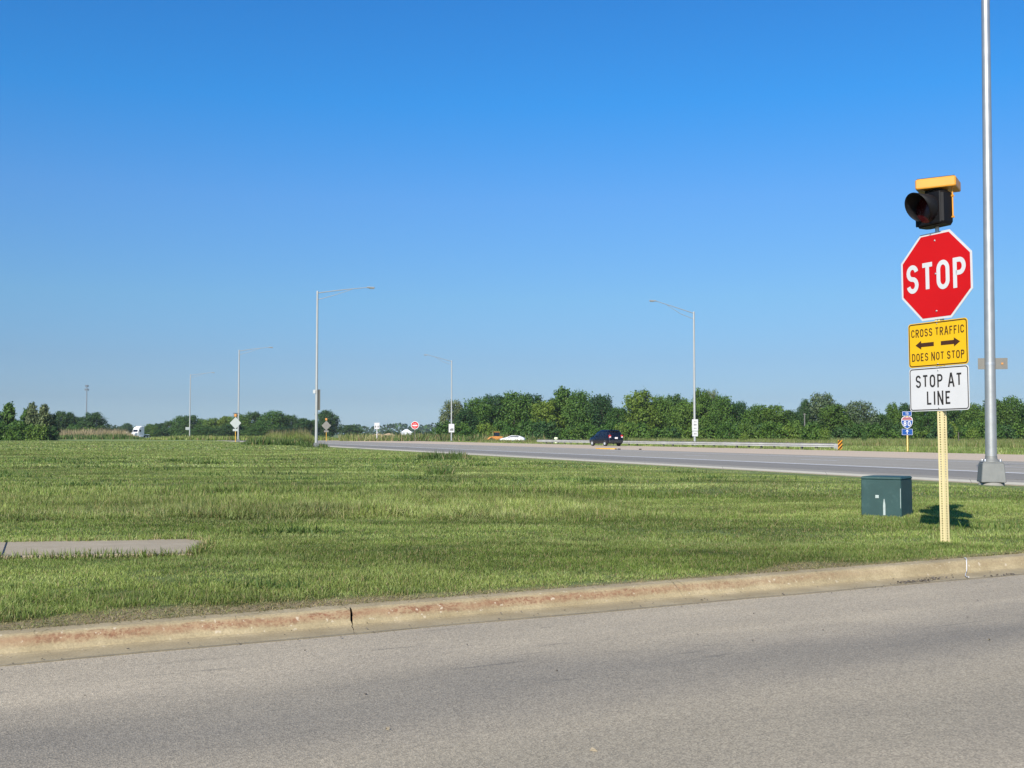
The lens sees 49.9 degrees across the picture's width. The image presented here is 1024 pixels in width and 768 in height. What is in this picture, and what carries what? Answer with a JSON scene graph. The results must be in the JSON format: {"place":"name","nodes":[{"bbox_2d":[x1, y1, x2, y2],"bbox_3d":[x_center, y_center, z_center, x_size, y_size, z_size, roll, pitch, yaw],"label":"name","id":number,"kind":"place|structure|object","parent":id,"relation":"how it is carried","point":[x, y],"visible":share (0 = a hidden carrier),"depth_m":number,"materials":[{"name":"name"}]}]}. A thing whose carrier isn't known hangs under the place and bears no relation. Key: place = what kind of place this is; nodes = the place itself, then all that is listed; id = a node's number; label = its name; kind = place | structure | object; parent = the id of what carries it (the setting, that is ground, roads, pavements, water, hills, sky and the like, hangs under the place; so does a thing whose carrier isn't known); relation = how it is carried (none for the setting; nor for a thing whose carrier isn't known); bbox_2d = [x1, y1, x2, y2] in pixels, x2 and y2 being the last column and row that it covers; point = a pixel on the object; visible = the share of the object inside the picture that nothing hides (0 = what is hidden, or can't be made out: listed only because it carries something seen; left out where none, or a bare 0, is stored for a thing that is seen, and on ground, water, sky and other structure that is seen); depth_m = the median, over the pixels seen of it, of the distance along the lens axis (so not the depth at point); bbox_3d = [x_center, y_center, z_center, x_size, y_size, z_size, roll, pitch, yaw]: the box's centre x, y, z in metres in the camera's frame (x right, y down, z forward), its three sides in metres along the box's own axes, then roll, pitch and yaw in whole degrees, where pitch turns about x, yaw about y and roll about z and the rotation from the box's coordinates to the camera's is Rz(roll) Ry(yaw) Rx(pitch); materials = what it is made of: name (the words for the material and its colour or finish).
{"place":"outdoors","nodes":[
{"label":"outdoors","id":0,"kind":"place"},
{"bbox_2d":[0,539,200,560],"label":"sidewalk","id":1,"kind":"structure","parent":0,"point":[180,545],"depth_m":10.62,"materials":[{"name":"concrete"}]},
{"bbox_2d":[0,434,1023,629],"bbox_3d":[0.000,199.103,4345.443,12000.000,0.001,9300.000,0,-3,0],"label":"ground","id":2,"kind":"structure","parent":0,"point":[335,436],"depth_m":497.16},
{"bbox_2d":[0,401,16,424],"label":"broadleaf tree","id":3,"kind":"object","parent":2,"relation":"on","point":[8,414],"visible":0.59,"depth_m":197.34,"materials":[{"name":"green plant"}]},
{"bbox_2d":[2,421,39,440],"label":"shrub","id":4,"kind":"object","parent":2,"relation":"on","point":[18,436],"visible":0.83,"depth_m":187.43,"materials":[{"name":"green plant"}]},
{"bbox_2d":[25,401,38,425],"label":"broadleaf tree","id":5,"kind":"object","parent":2,"relation":"on","point":[31,417],"visible":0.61,"depth_m":198.44,"materials":[{"name":"green plant"}]},
{"bbox_2d":[22,424,51,440],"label":"shrub","id":6,"kind":"object","parent":2,"relation":"on","point":[41,435],"visible":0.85,"depth_m":187.87,"materials":[{"name":"green plant"}]},
{"bbox_2d":[34,403,54,426],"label":"broadleaf tree","id":7,"kind":"object","parent":2,"relation":"on","point":[45,417],"visible":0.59,"depth_m":197.44,"materials":[{"name":"green plant"}]},
{"bbox_2d":[53,411,74,431],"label":"broadleaf tree","id":8,"kind":"object","parent":2,"relation":"on","point":[63,421],"visible":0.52,"depth_m":328.85,"materials":[{"name":"green plant"}]},
{"bbox_2d":[76,412,109,429],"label":"broadleaf tree","id":9,"kind":"object","parent":2,"relation":"on","point":[91,420],"visible":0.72,"depth_m":328.57,"materials":[{"name":"green plant"}]},
{"bbox_2d":[58,428,137,436],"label":"reed bed","id":10,"kind":"object","parent":2,"relation":"on","point":[91,432],"visible":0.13,"depth_m":273.03,"materials":[{"name":"plant"}]},
{"bbox_2d":[58,433,144,438],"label":"rough grass","id":11,"kind":"structure","parent":2,"relation":"on","point":[95,436],"depth_m":227.01,"materials":[{"name":"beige plant"}]},
{"bbox_2d":[0,531,233,560],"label":"slab edge grass","id":12,"kind":"structure","parent":2,"relation":"on","point":[206,541],"depth_m":10.06,"materials":[{"name":"plant"}]},
{"bbox_2d":[174,415,198,436],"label":"broadleaf tree","id":13,"kind":"object","parent":2,"relation":"on","point":[182,425],"visible":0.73,"depth_m":397.93,"materials":[{"name":"green plant"}]},
{"bbox_2d":[184,426,220,436],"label":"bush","id":14,"kind":"object","parent":2,"relation":"on","point":[205,431],"visible":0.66,"depth_m":377.29,"materials":[{"name":"green plant"}]},
{"bbox_2d":[0,441,410,451],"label":"grass","id":15,"kind":"structure","parent":2,"relation":"on","point":[87,445],"depth_m":101.46,"materials":[{"name":"plant"}]},
{"bbox_2d":[213,423,249,436],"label":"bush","id":16,"kind":"object","parent":2,"relation":"on","point":[226,430],"visible":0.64,"depth_m":369.82,"materials":[{"name":"green plant"}]},
{"bbox_2d":[139,434,338,439],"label":"rough grass","id":17,"kind":"structure","parent":2,"relation":"on","point":[203,437],"depth_m":208.14,"materials":[{"name":"plant"}]},
{"bbox_2d":[239,425,274,436],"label":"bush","id":18,"kind":"object","parent":2,"relation":"on","point":[253,430],"visible":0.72,"depth_m":367.66,"materials":[{"name":"green plant"}]},
{"bbox_2d":[95,422,436,434],"bbox_3d":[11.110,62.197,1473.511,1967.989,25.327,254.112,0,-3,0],"label":"distant wood","id":19,"kind":"object","parent":2,"relation":"on","point":[421,428],"visible":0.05,"depth_m":1404.89,"materials":[{"name":"green plant"}]},
{"bbox_2d":[250,410,289,432],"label":"broadleaf tree","id":20,"kind":"object","parent":2,"relation":"on","point":[276,419],"visible":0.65,"depth_m":377.26,"materials":[{"name":"green plant"}]},
{"bbox_2d":[240,436,310,444],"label":"weed clump","id":21,"kind":"object","parent":2,"relation":"on","point":[255,440],"visible":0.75,"depth_m":112.41,"materials":[{"name":"green plant"}]},
{"bbox_2d":[262,428,314,443],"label":"tall grass clump","id":22,"kind":"object","parent":2,"relation":"on","point":[290,435],"visible":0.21,"depth_m":121.70,"materials":[{"name":"plant"}]},
{"bbox_2d":[290,418,311,431],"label":"broadleaf tree","id":23,"kind":"object","parent":2,"relation":"on","point":[304,422],"visible":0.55,"depth_m":382.01,"materials":[{"name":"green plant"}]},
{"bbox_2d":[318,409,343,436],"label":"broadleaf tree","id":24,"kind":"object","parent":2,"relation":"on","point":[332,421],"visible":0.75,"depth_m":418.42,"materials":[{"name":"green plant"}]},
{"bbox_2d":[313,287,374,446],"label":"lamp post","id":25,"kind":"object","parent":2,"relation":"on","point":[316,391],"visible":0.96,"depth_m":93.06,"materials":[{"name":"metal"}]},
{"bbox_2d":[340,425,363,435],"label":"broadleaf tree","id":26,"kind":"object","parent":2,"relation":"on","point":[348,429],"visible":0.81,"depth_m":517.78,"materials":[{"name":"green plant"}]},
{"bbox_2d":[0,449,765,471],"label":"grass","id":27,"kind":"structure","parent":2,"relation":"on","point":[243,455],"depth_m":47.15,"materials":[{"name":"plant"}]},
{"bbox_2d":[0,478,804,521],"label":"tall grass","id":28,"kind":"structure","parent":2,"relation":"on","point":[383,508],"depth_m":17.81,"materials":[{"name":"plant"}]},
{"bbox_2d":[424,466,454,474],"bbox_3d":[-2.017,2.387,30.693,1.057,0.298,1.753,0,-3,0],"label":"weed clump","id":29,"kind":"object","parent":2,"relation":"on","point":[445,470],"visible":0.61,"depth_m":30.27,"materials":[{"name":"green plant"}]},
{"bbox_2d":[338,431,545,440],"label":"scrub grass","id":30,"kind":"structure","parent":2,"relation":"on","point":[368,437],"depth_m":203.51,"materials":[{"name":"plant"}]},
{"bbox_2d":[428,420,458,436],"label":"shrub","id":31,"kind":"object","parent":2,"relation":"on","point":[441,428],"visible":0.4,"depth_m":218.06,"materials":[{"name":"green plant"}]},
{"bbox_2d":[415,449,471,459],"bbox_3d":[-3.170,3.139,49.977,2.897,0.547,6.282,0,-3,0],"label":"weed clump","id":32,"kind":"object","parent":2,"relation":"on","point":[448,455],"visible":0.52,"depth_m":47.92,"materials":[{"name":"green plant"}]},
{"bbox_2d":[438,399,464,429],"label":"broadleaf tree","id":33,"kind":"object","parent":2,"relation":"on","point":[455,410],"visible":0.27,"depth_m":234.88,"materials":[{"name":"green plant"}]},
{"bbox_2d":[453,409,480,430],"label":"broadleaf tree","id":34,"kind":"object","parent":2,"relation":"on","point":[466,417],"visible":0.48,"depth_m":224.90,"materials":[{"name":"green plant"}]},
{"bbox_2d":[461,396,500,430],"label":"broadleaf tree","id":35,"kind":"object","parent":2,"relation":"on","point":[476,405],"visible":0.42,"depth_m":234.41,"materials":[{"name":"green plant"}]},
{"bbox_2d":[476,422,498,436],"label":"shrub","id":36,"kind":"object","parent":2,"relation":"on","point":[483,428],"visible":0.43,"depth_m":210.73,"materials":[{"name":"green plant"}]},
{"bbox_2d":[475,393,515,428],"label":"broadleaf tree","id":37,"kind":"object","parent":2,"relation":"on","point":[495,401],"visible":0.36,"depth_m":237.96,"materials":[{"name":"green plant"}]},
{"bbox_2d":[0,456,1020,590],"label":"weeds","id":38,"kind":"object","parent":2,"relation":"on","point":[294,531],"visible":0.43,"depth_m":27.50,"materials":[{"name":"green plant"}]},
{"bbox_2d":[0,488,1023,549],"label":"grass","id":39,"kind":"structure","parent":2,"relation":"on","point":[789,509],"depth_m":14.07,"materials":[{"name":"plant"}]},
{"bbox_2d":[0,537,1023,630],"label":"grass","id":40,"kind":"structure","parent":2,"relation":"on","point":[12,605],"depth_m":9.30,"materials":[{"name":"plant"}]},
{"bbox_2d":[0,466,1023,500],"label":"grass","id":41,"kind":"structure","parent":2,"relation":"on","point":[88,475],"depth_m":24.98,"materials":[{"name":"plant"}]},
{"bbox_2d":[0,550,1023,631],"bbox_3d":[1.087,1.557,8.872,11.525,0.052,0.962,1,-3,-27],"label":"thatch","id":42,"kind":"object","parent":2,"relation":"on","point":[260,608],"visible":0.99,"depth_m":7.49,"materials":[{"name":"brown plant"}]},
{"bbox_2d":[492,390,536,429],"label":"broadleaf tree","id":43,"kind":"object","parent":2,"relation":"on","point":[518,412],"visible":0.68,"depth_m":235.97,"materials":[{"name":"green plant"}]},
{"bbox_2d":[513,418,534,436],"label":"shrub","id":44,"kind":"object","parent":2,"relation":"on","point":[520,430],"visible":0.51,"depth_m":207.95,"materials":[{"name":"green plant"}]},
{"bbox_2d":[525,419,554,438],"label":"shrub","id":45,"kind":"object","parent":2,"relation":"on","point":[535,433],"visible":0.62,"depth_m":207.32,"materials":[{"name":"green plant"}]},
{"bbox_2d":[528,398,567,432],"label":"broadleaf tree","id":46,"kind":"object","parent":2,"relation":"on","point":[547,413],"visible":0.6,"depth_m":228.94,"materials":[{"name":"green plant"}]},
{"bbox_2d":[536,419,560,439],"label":"shrub","id":47,"kind":"object","parent":2,"relation":"on","point":[553,427],"visible":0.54,"depth_m":207.66,"materials":[{"name":"green plant"}]},
{"bbox_2d":[550,385,578,429],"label":"broadleaf tree","id":48,"kind":"object","parent":2,"relation":"on","point":[561,399],"visible":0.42,"depth_m":232.63,"materials":[{"name":"green plant"}]},
{"bbox_2d":[563,389,593,427],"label":"broadleaf tree","id":49,"kind":"object","parent":2,"relation":"on","point":[579,400],"visible":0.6,"depth_m":230.16,"materials":[{"name":"green plant"}]},
{"bbox_2d":[582,393,615,427],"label":"broadleaf tree","id":50,"kind":"object","parent":2,"relation":"on","point":[602,402],"visible":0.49,"depth_m":228.54,"materials":[{"name":"green plant"}]},
{"bbox_2d":[604,407,630,429],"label":"broadleaf tree","id":51,"kind":"object","parent":2,"relation":"on","point":[615,414],"visible":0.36,"depth_m":223.09,"materials":[{"name":"green plant"}]},
{"bbox_2d":[623,422,641,438],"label":"shrub","id":52,"kind":"object","parent":2,"relation":"on","point":[628,426],"visible":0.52,"depth_m":205.77,"materials":[{"name":"green plant"}]},
{"bbox_2d":[621,388,662,431],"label":"broadleaf tree","id":53,"kind":"object","parent":2,"relation":"on","point":[638,407],"visible":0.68,"depth_m":220.78,"materials":[{"name":"green plant"}]},
{"bbox_2d":[644,427,675,439],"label":"shrub","id":54,"kind":"object","parent":2,"relation":"on","point":[656,432],"visible":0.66,"depth_m":200.33,"materials":[{"name":"green plant"}]},
{"bbox_2d":[646,394,674,437],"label":"broadleaf tree","id":55,"kind":"object","parent":2,"relation":"on","point":[664,409],"visible":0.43,"depth_m":224.55,"materials":[{"name":"green plant"}]},
{"bbox_2d":[666,402,702,430],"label":"broadleaf tree","id":56,"kind":"object","parent":2,"relation":"on","point":[683,416],"visible":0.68,"depth_m":212.69,"materials":[{"name":"green plant"}]},
{"bbox_2d":[678,428,707,439],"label":"shrub","id":57,"kind":"object","parent":2,"relation":"on","point":[687,434],"visible":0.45,"depth_m":200.34,"materials":[{"name":"green plant"}]},
{"bbox_2d":[689,387,710,429],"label":"broadleaf tree","id":58,"kind":"object","parent":2,"relation":"on","point":[702,400],"visible":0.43,"depth_m":225.06,"materials":[{"name":"green plant"}]},
{"bbox_2d":[701,394,738,433],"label":"broadleaf tree","id":59,"kind":"object","parent":2,"relation":"on","point":[722,414],"visible":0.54,"depth_m":218.63,"materials":[{"name":"green plant"}]},
{"bbox_2d":[423,440,1023,454],"bbox_3d":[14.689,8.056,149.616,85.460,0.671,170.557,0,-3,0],"label":"verge grass","id":60,"kind":"structure","parent":2,"relation":"on","point":[977,449],"depth_m":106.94,"materials":[{"name":"plant"}]},
{"bbox_2d":[713,420,743,440],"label":"shrub","id":61,"kind":"object","parent":2,"relation":"on","point":[724,431],"visible":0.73,"depth_m":197.63,"materials":[{"name":"green plant"}]},
{"bbox_2d":[730,401,747,430],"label":"broadleaf tree","id":62,"kind":"object","parent":2,"relation":"on","point":[740,408],"visible":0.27,"depth_m":222.79,"materials":[{"name":"green plant"}]},
{"bbox_2d":[737,421,757,439],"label":"shrub","id":63,"kind":"object","parent":2,"relation":"on","point":[749,429],"visible":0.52,"depth_m":198.61,"materials":[{"name":"green plant"}]},
{"bbox_2d":[736,403,765,434],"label":"broadleaf tree","id":64,"kind":"object","parent":2,"relation":"on","point":[753,416],"visible":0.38,"depth_m":214.74,"materials":[{"name":"green plant"}]},
{"bbox_2d":[755,420,789,439],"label":"shrub","id":65,"kind":"object","parent":2,"relation":"on","point":[766,429],"visible":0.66,"depth_m":196.72,"materials":[{"name":"green plant"}]},
{"bbox_2d":[755,404,789,433],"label":"broadleaf tree","id":66,"kind":"object","parent":2,"relation":"on","point":[773,415],"visible":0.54,"depth_m":212.55,"materials":[{"name":"green plant"}]},
{"bbox_2d":[581,436,1023,448],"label":"meadow grass","id":67,"kind":"structure","parent":2,"relation":"on","point":[1001,443],"depth_m":145.65,"materials":[{"name":"plant"}]},
{"bbox_2d":[796,398,811,430],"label":"broadleaf tree","id":68,"kind":"object","parent":2,"relation":"on","point":[801,409],"visible":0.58,"depth_m":213.26,"materials":[{"name":"green plant"}]},
{"bbox_2d":[799,421,820,440],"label":"shrub","id":69,"kind":"object","parent":2,"relation":"on","point":[810,432],"visible":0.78,"depth_m":174.00,"materials":[{"name":"green plant"}]},
{"bbox_2d":[800,392,839,424],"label":"broadleaf tree","id":70,"kind":"object","parent":2,"relation":"on","point":[822,402],"visible":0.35,"depth_m":211.24,"materials":[{"name":"green plant"}]},
{"bbox_2d":[816,402,855,433],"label":"broadleaf tree","id":71,"kind":"object","parent":2,"relation":"on","point":[833,417],"visible":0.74,"depth_m":198.94,"materials":[{"name":"green plant"}]},
{"bbox_2d":[830,426,854,438],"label":"shrub","id":72,"kind":"object","parent":2,"relation":"on","point":[840,432],"visible":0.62,"depth_m":194.32,"materials":[{"name":"green plant"}]},
{"bbox_2d":[843,422,866,438],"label":"shrub","id":73,"kind":"object","parent":2,"relation":"on","point":[857,431],"visible":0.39,"depth_m":195.97,"materials":[{"name":"green plant"}]},
{"bbox_2d":[843,400,880,425],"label":"broadleaf tree","id":74,"kind":"object","parent":2,"relation":"on","point":[858,416],"visible":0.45,"depth_m":204.90,"materials":[{"name":"green plant"}]},
{"bbox_2d":[872,413,893,430],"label":"broadleaf tree","id":75,"kind":"object","parent":2,"relation":"on","point":[886,423],"visible":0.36,"depth_m":204.86,"materials":[{"name":"green plant"}]},
{"bbox_2d":[867,427,902,439],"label":"shrub","id":76,"kind":"object","parent":2,"relation":"on","point":[881,433],"visible":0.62,"depth_m":193.92,"materials":[{"name":"green plant"}]},
{"bbox_2d":[861,475,912,517],"bbox_3d":[5.073,1.572,14.887,0.615,0.650,0.610,-2,-3,35],"label":"utility cabinet","id":77,"kind":"object","parent":2,"relation":"on","point":[885,495],"visible":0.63,"depth_m":14.69,"materials":[{"name":"metal"}]},
{"bbox_2d":[884,402,901,430],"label":"broadleaf tree","id":78,"kind":"object","parent":2,"relation":"on","point":[894,414],"visible":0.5,"depth_m":207.42,"materials":[{"name":"green plant"}]},
{"bbox_2d":[910,411,948,431],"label":"broadleaf tree","id":79,"kind":"object","parent":2,"relation":"on","point":[930,417],"visible":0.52,"depth_m":204.78,"materials":[{"name":"green plant"}]},
{"bbox_2d":[901,175,972,542],"bbox_3d":[4.422,-0.182,11.435,0.700,3.933,0.599,-1,-3,21],"label":"stop sign","id":80,"kind":"object","parent":2,"relation":"on","point":[937,274],"visible":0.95,"depth_m":11.40,"materials":[{"name":"metal"}]},
{"bbox_2d":[927,420,954,439],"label":"shrub","id":81,"kind":"object","parent":2,"relation":"on","point":[932,435],"visible":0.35,"depth_m":191.02,"materials":[{"name":"green plant"}]},
{"bbox_2d":[944,410,969,434],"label":"broadleaf tree","id":82,"kind":"object","parent":2,"relation":"on","point":[952,415],"visible":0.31,"depth_m":204.61,"materials":[{"name":"green plant"}]},
{"bbox_2d":[954,402,984,430],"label":"broadleaf tree","id":83,"kind":"object","parent":2,"relation":"on","point":[971,414],"visible":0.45,"depth_m":203.02,"materials":[{"name":"green plant"}]},
{"bbox_2d":[979,399,1016,427],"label":"broadleaf tree","id":84,"kind":"object","parent":2,"relation":"on","point":[1002,417],"visible":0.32,"depth_m":204.42,"materials":[{"name":"green plant"}]},
{"bbox_2d":[1001,395,1023,431],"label":"broadleaf tree","id":85,"kind":"object","parent":2,"relation":"on","point":[1014,404],"visible":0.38,"depth_m":206.72,"materials":[{"name":"green plant"}]},
{"bbox_2d":[0,575,1023,767],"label":"road","id":86,"kind":"structure","parent":0,"point":[926,675],"depth_m":5.38,"materials":[{"name":"asphalt"}]},
{"bbox_2d":[1,571,1014,695],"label":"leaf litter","id":87,"kind":"object","parent":86,"relation":"on","point":[933,578],"visible":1,"depth_m":9.44,"materials":[{"name":"brown plant"}]},
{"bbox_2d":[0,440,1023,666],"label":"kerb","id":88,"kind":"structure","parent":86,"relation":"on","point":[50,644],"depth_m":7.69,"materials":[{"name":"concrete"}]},
{"bbox_2d":[0,0,1023,433],"label":"sky","id":89,"kind":"structure","parent":0,"point":[514,184],"materials":[{"name":"blue"}]},
{"bbox_2d":[224,440,1023,482],"bbox_3d":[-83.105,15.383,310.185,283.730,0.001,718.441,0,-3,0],"label":"highway","id":90,"kind":"structure","parent":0,"point":[966,465],"depth_m":57.62,"materials":[{"name":"asphalt"}]},
{"bbox_2d":[217,440,1023,484],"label":"highway shoulder","id":91,"kind":"object","parent":90,"relation":"on","point":[974,481],"depth_m":41.94},
{"bbox_2d":[231,440,1023,479],"bbox_3d":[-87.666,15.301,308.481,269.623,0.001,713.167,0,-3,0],"label":"lane","id":92,"kind":"structure","parent":90,"relation":"on","point":[1018,476],"depth_m":47.70,"materials":[{"name":"asphalt"}]},
{"bbox_2d":[324,443,1013,472],"bbox_3d":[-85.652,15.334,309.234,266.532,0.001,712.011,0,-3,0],"label":"lane line","id":93,"kind":"object","parent":90,"relation":"on","point":[721,460],"depth_m":51.09,"materials":[{"name":"paint"}]},
{"bbox_2d":[318,440,1023,461],"bbox_3d":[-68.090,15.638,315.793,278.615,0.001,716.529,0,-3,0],"label":"carriageway","id":94,"kind":"structure","parent":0,"point":[968,456],"depth_m":80.67,"materials":[{"name":"asphalt"}]},
{"bbox_2d":[589,430,622,445],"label":"car","id":95,"kind":"object","parent":94,"relation":"on","point":[605,437],"visible":1,"depth_m":116.16,"materials":[{"name":"blue paint"}]},
{"bbox_3d":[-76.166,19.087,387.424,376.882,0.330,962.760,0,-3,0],"label":"far verge","id":96,"kind":"structure","parent":0,"visible":0},
{"bbox_2d":[391,430,545,440],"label":"scrub weeds","id":97,"kind":"object","parent":96,"relation":"on","point":[460,438],"visible":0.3,"depth_m":198.60,"materials":[{"name":"green plant"}]},
{"bbox_2d":[476,438,553,442],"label":"scrub grass","id":98,"kind":"structure","parent":96,"relation":"on","point":[505,440],"depth_m":168.33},
{"bbox_2d":[649,300,697,446],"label":"lamp post","id":99,"kind":"object","parent":96,"relation":"on","point":[694,427],"visible":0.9,"depth_m":109.96,"materials":[{"name":"metal"}]},
{"bbox_2d":[537,439,841,449],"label":"guardrail","id":100,"kind":"object","parent":96,"relation":"on","point":[774,444],"visible":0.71,"depth_m":102.31,"materials":[{"name":"grey metal"}]},
{"bbox_2d":[901,411,912,450],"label":"route marker","id":101,"kind":"object","parent":96,"relation":"on","point":[907,422],"visible":1,"depth_m":79.88,"materials":[{"name":"metal"}]},
{"label":"junction apron","id":102,"kind":"structure","parent":0,"visible":0},
{"bbox_2d":[977,0,1007,485],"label":"lamp post","id":103,"kind":"object","parent":102,"relation":"on","point":[991,468],"visible":0.94,"depth_m":26.48,"materials":[{"name":"metal"}]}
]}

